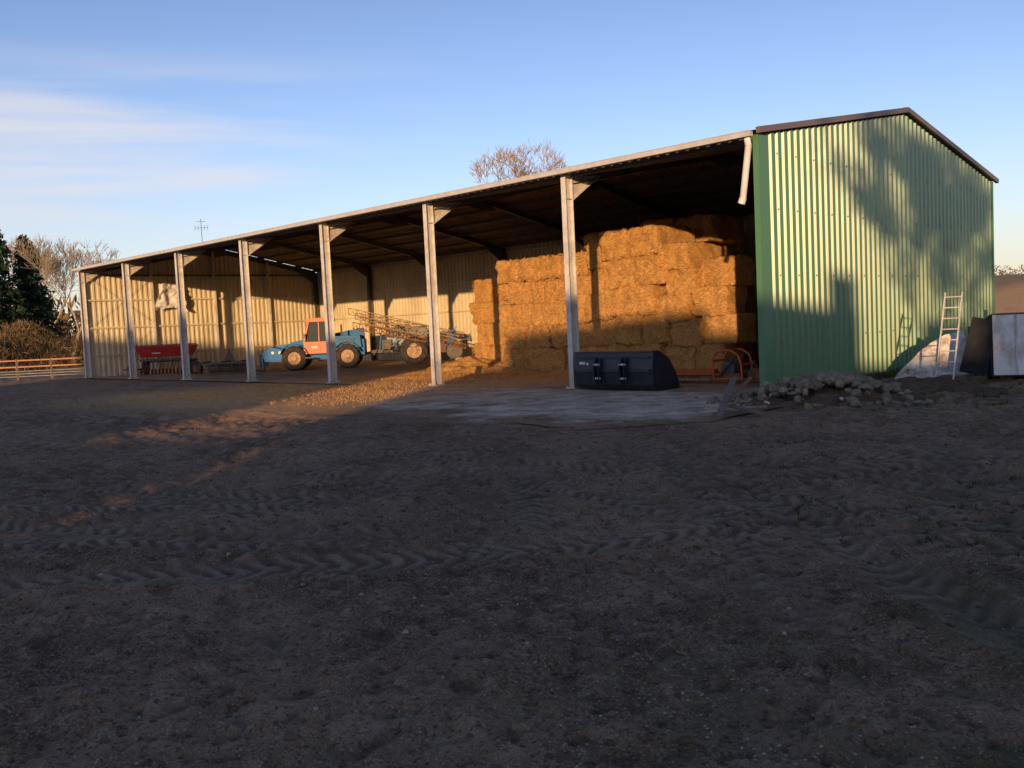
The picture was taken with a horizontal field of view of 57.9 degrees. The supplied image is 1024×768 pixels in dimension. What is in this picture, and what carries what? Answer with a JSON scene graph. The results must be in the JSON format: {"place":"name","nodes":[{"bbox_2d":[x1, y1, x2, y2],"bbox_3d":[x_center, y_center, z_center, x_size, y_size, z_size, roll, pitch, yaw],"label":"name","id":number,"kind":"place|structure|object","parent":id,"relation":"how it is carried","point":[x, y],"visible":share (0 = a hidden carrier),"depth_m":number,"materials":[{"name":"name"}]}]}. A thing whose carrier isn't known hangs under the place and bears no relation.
{"place":"outdoors","nodes":[
{"label":"outdoors","id":0,"kind":"place"},
{"bbox_2d":[0,274,1023,767],"bbox_3d":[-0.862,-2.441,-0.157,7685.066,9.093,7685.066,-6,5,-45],"label":"ground","id":1,"kind":"structure","parent":0,"point":[80,418],"depth_m":6.96,"materials":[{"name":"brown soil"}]},
{"bbox_2d":[0,230,36,361],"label":"conifer tree","id":2,"kind":"object","parent":1,"relation":"on","point":[7,311],"visible":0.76,"depth_m":84.57,"materials":[{"name":"green plant"}]},
{"bbox_2d":[5,234,56,361],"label":"conifer tree","id":3,"kind":"object","parent":1,"relation":"on","point":[26,276],"visible":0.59,"depth_m":87.66,"materials":[{"name":"green plant"}]},
{"bbox_2d":[5,239,60,310],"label":"bare tree","id":4,"kind":"object","parent":1,"relation":"on","point":[43,268],"visible":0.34,"depth_m":104.40,"materials":[{"name":"brown plant"}]},
{"bbox_2d":[16,244,63,359],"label":"conifer tree","id":5,"kind":"object","parent":1,"relation":"on","point":[49,306],"visible":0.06,"depth_m":92.36,"materials":[{"name":"green plant"}]},
{"bbox_2d":[0,317,83,371],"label":"hedge","id":6,"kind":"object","parent":1,"relation":"on","point":[50,346],"visible":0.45,"depth_m":77.20,"materials":[{"name":"plant"}]},
{"bbox_2d":[0,357,84,379],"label":"paddock fence","id":7,"kind":"object","parent":1,"relation":"on","point":[18,371],"visible":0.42,"depth_m":53.35,"materials":[{"name":"brown wood"}]},
{"bbox_2d":[3,286,81,352],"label":"distant woodland","id":8,"kind":"object","parent":1,"relation":"on","point":[66,327],"visible":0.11,"depth_m":204.67,"materials":[{"name":"brown plant"}]},
{"bbox_2d":[12,237,99,353],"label":"bare tree","id":9,"kind":"object","parent":1,"relation":"on","point":[59,265],"visible":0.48,"depth_m":109.31,"materials":[{"name":"brown plant"}]},
{"bbox_2d":[7,233,120,363],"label":"bare tree","id":10,"kind":"object","parent":1,"relation":"on","point":[49,250],"visible":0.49,"depth_m":79.90,"materials":[{"name":"brown plant"}]},
{"bbox_2d":[179,361,203,373],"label":"spare wheels","id":11,"kind":"object","parent":1,"relation":"on","point":[194,367],"visible":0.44,"depth_m":49.80,"materials":[{"name":"rubber"}]},
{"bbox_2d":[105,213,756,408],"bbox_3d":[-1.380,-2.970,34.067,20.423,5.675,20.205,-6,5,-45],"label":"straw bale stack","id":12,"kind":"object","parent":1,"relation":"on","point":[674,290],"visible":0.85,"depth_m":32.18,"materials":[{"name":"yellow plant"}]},
{"bbox_2d":[0,393,1023,767],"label":"mud clods","id":13,"kind":"object","parent":1,"relation":"on","point":[292,735],"visible":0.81,"depth_m":5.10,"materials":[{"name":"brown soil"}]},
{"bbox_2d":[469,138,566,184],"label":"bare tree","id":14,"kind":"object","parent":1,"relation":"on","point":[521,171],"visible":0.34,"depth_m":60.92,"materials":[{"name":"brown plant"}]},
{"bbox_2d":[64,403,978,767],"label":"scattered stones","id":15,"kind":"object","parent":1,"relation":"on","point":[406,631],"visible":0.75,"depth_m":5.95,"materials":[{"name":"grey stone"}]},
{"bbox_2d":[71,107,998,392],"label":"farm shed","id":16,"kind":"structure","parent":1,"relation":"on","point":[869,241],"depth_m":31.54,"materials":[{"name":"metal"}]},
{"bbox_2d":[123,343,197,374],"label":"red seed drill","id":17,"kind":"object","parent":16,"relation":"on","point":[154,351],"visible":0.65,"depth_m":51.52,"materials":[{"name":"paint"}]},
{"bbox_2d":[155,283,187,311],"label":"white tarpaulin","id":18,"kind":"object","parent":16,"relation":"attached to","point":[167,297],"visible":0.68,"depth_m":54.38,"materials":[{"name":"plastic"}]},
{"bbox_2d":[198,348,246,373],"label":"cultivator","id":19,"kind":"object","parent":16,"relation":"on","point":[229,363],"visible":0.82,"depth_m":48.69,"materials":[{"name":"metal"}]},
{"bbox_2d":[238,317,366,371],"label":"telehandler","id":20,"kind":"object","parent":16,"relation":"on","point":[351,346],"visible":0.96,"depth_m":47.59,"materials":[{"name":"metal"}]},
{"bbox_2d":[348,308,469,364],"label":"crop sprayer","id":21,"kind":"object","parent":16,"relation":"on","point":[409,341],"visible":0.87,"depth_m":48.28,"materials":[{"name":"metal"}]},
{"bbox_2d":[675,348,759,381],"bbox_3d":[5.378,-0.523,25.674,3.300,0.910,0.678,1,5,42],"label":"orange hedge cutter attachment","id":22,"kind":"object","parent":16,"relation":"on","point":[731,368],"visible":0.88,"depth_m":25.09,"materials":[{"name":"paint"}]},
{"bbox_2d":[325,385,781,429],"bbox_3d":[-1.265,0.455,23.404,7.482,0.039,16.400,-6,5,-45],"label":"concrete apron","id":23,"kind":"object","parent":1,"relation":"on","point":[578,409],"visible":0.84,"depth_m":21.02,"materials":[{"name":"grey concrete"}]},
{"bbox_2d":[574,350,681,389],"bbox_3d":[3.018,-0.385,24.772,2.590,1.035,1.500,1,5,43],"label":"loader bucket","id":24,"kind":"object","parent":23,"relation":"on","point":[644,370],"visible":1,"depth_m":24.11,"materials":[{"name":"black paint"}]},
{"bbox_2d":[716,377,764,416],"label":"timber planks","id":25,"kind":"object","parent":23,"relation":"on","point":[728,397],"visible":1,"depth_m":17.80,"materials":[{"name":"grey wood"}]},
{"bbox_2d":[694,369,1008,409],"bbox_3d":[7.148,0.013,19.860,6.254,0.772,5.975,-6,5,-45],"label":"rubble pile","id":26,"kind":"object","parent":1,"relation":"on","point":[817,389],"visible":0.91,"depth_m":18.71,"materials":[{"name":"stone"}]},
{"bbox_2d":[732,373,1023,410],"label":"weeds","id":27,"kind":"object","parent":1,"relation":"on","point":[983,380],"visible":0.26,"depth_m":18.55,"materials":[{"name":"green plant"}]},
{"bbox_2d":[861,366,902,379],"bbox_3d":[12.325,-0.547,27.388,13.205,0.249,0.940,-6,5,-45],"label":"grass strip","id":28,"kind":"object","parent":1,"relation":"on","point":[881,375],"depth_m":25.01,"materials":[{"name":"green plant"}]},
{"bbox_2d":[894,330,967,378],"bbox_3d":[10.752,-0.720,23.640,2.129,1.198,0.484,-4,4,-12],"label":"bent sheet metal","id":29,"kind":"object","parent":1,"relation":"on","point":[922,363],"visible":0.79,"depth_m":23.66,"materials":[{"name":"silver metal"}]},
{"bbox_2d":[935,292,962,379],"bbox_3d":[10.456,-1.156,22.142,0.363,2.079,1.385,0,5,38],"label":"ladder","id":30,"kind":"object","parent":1,"relation":"on","point":[958,328],"visible":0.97,"depth_m":22.12,"materials":[{"name":"metal"}]},
{"bbox_2d":[959,317,993,376],"bbox_3d":[11.241,-0.904,22.296,0.896,1.450,0.300,-1,4,20],"label":"black board","id":31,"kind":"object","parent":1,"relation":"on","point":[976,359],"visible":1,"depth_m":22.27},
{"bbox_2d":[986,312,1023,378],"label":"old trailer body","id":32,"kind":"object","parent":1,"relation":"on","point":[1007,355],"visible":0.82,"depth_m":22.05,"materials":[{"name":"metal"}]},
{"bbox_2d":[994,265,1023,274],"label":"distant trees","id":33,"kind":"object","parent":1,"relation":"on","point":[1002,273],"visible":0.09,"depth_m":226.97,"materials":[{"name":"brown plant"}]},
{"bbox_2d":[0,0,1023,335],"label":"sky","id":34,"kind":"structure","parent":0,"point":[128,125],"materials":[{"name":"blue"}]},
{"bbox_2d":[450,516,841,627],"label":"dead leaves","id":35,"kind":"object","parent":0,"point":[635,574],"visible":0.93,"depth_m":7.47,"materials":[{"name":"brown plant"}]},
{"bbox_2d":[708,401,1023,556],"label":"short grass","id":36,"kind":"structure","parent":0,"point":[962,506],"depth_m":8.88,"materials":[{"name":"plant"}]}
]}

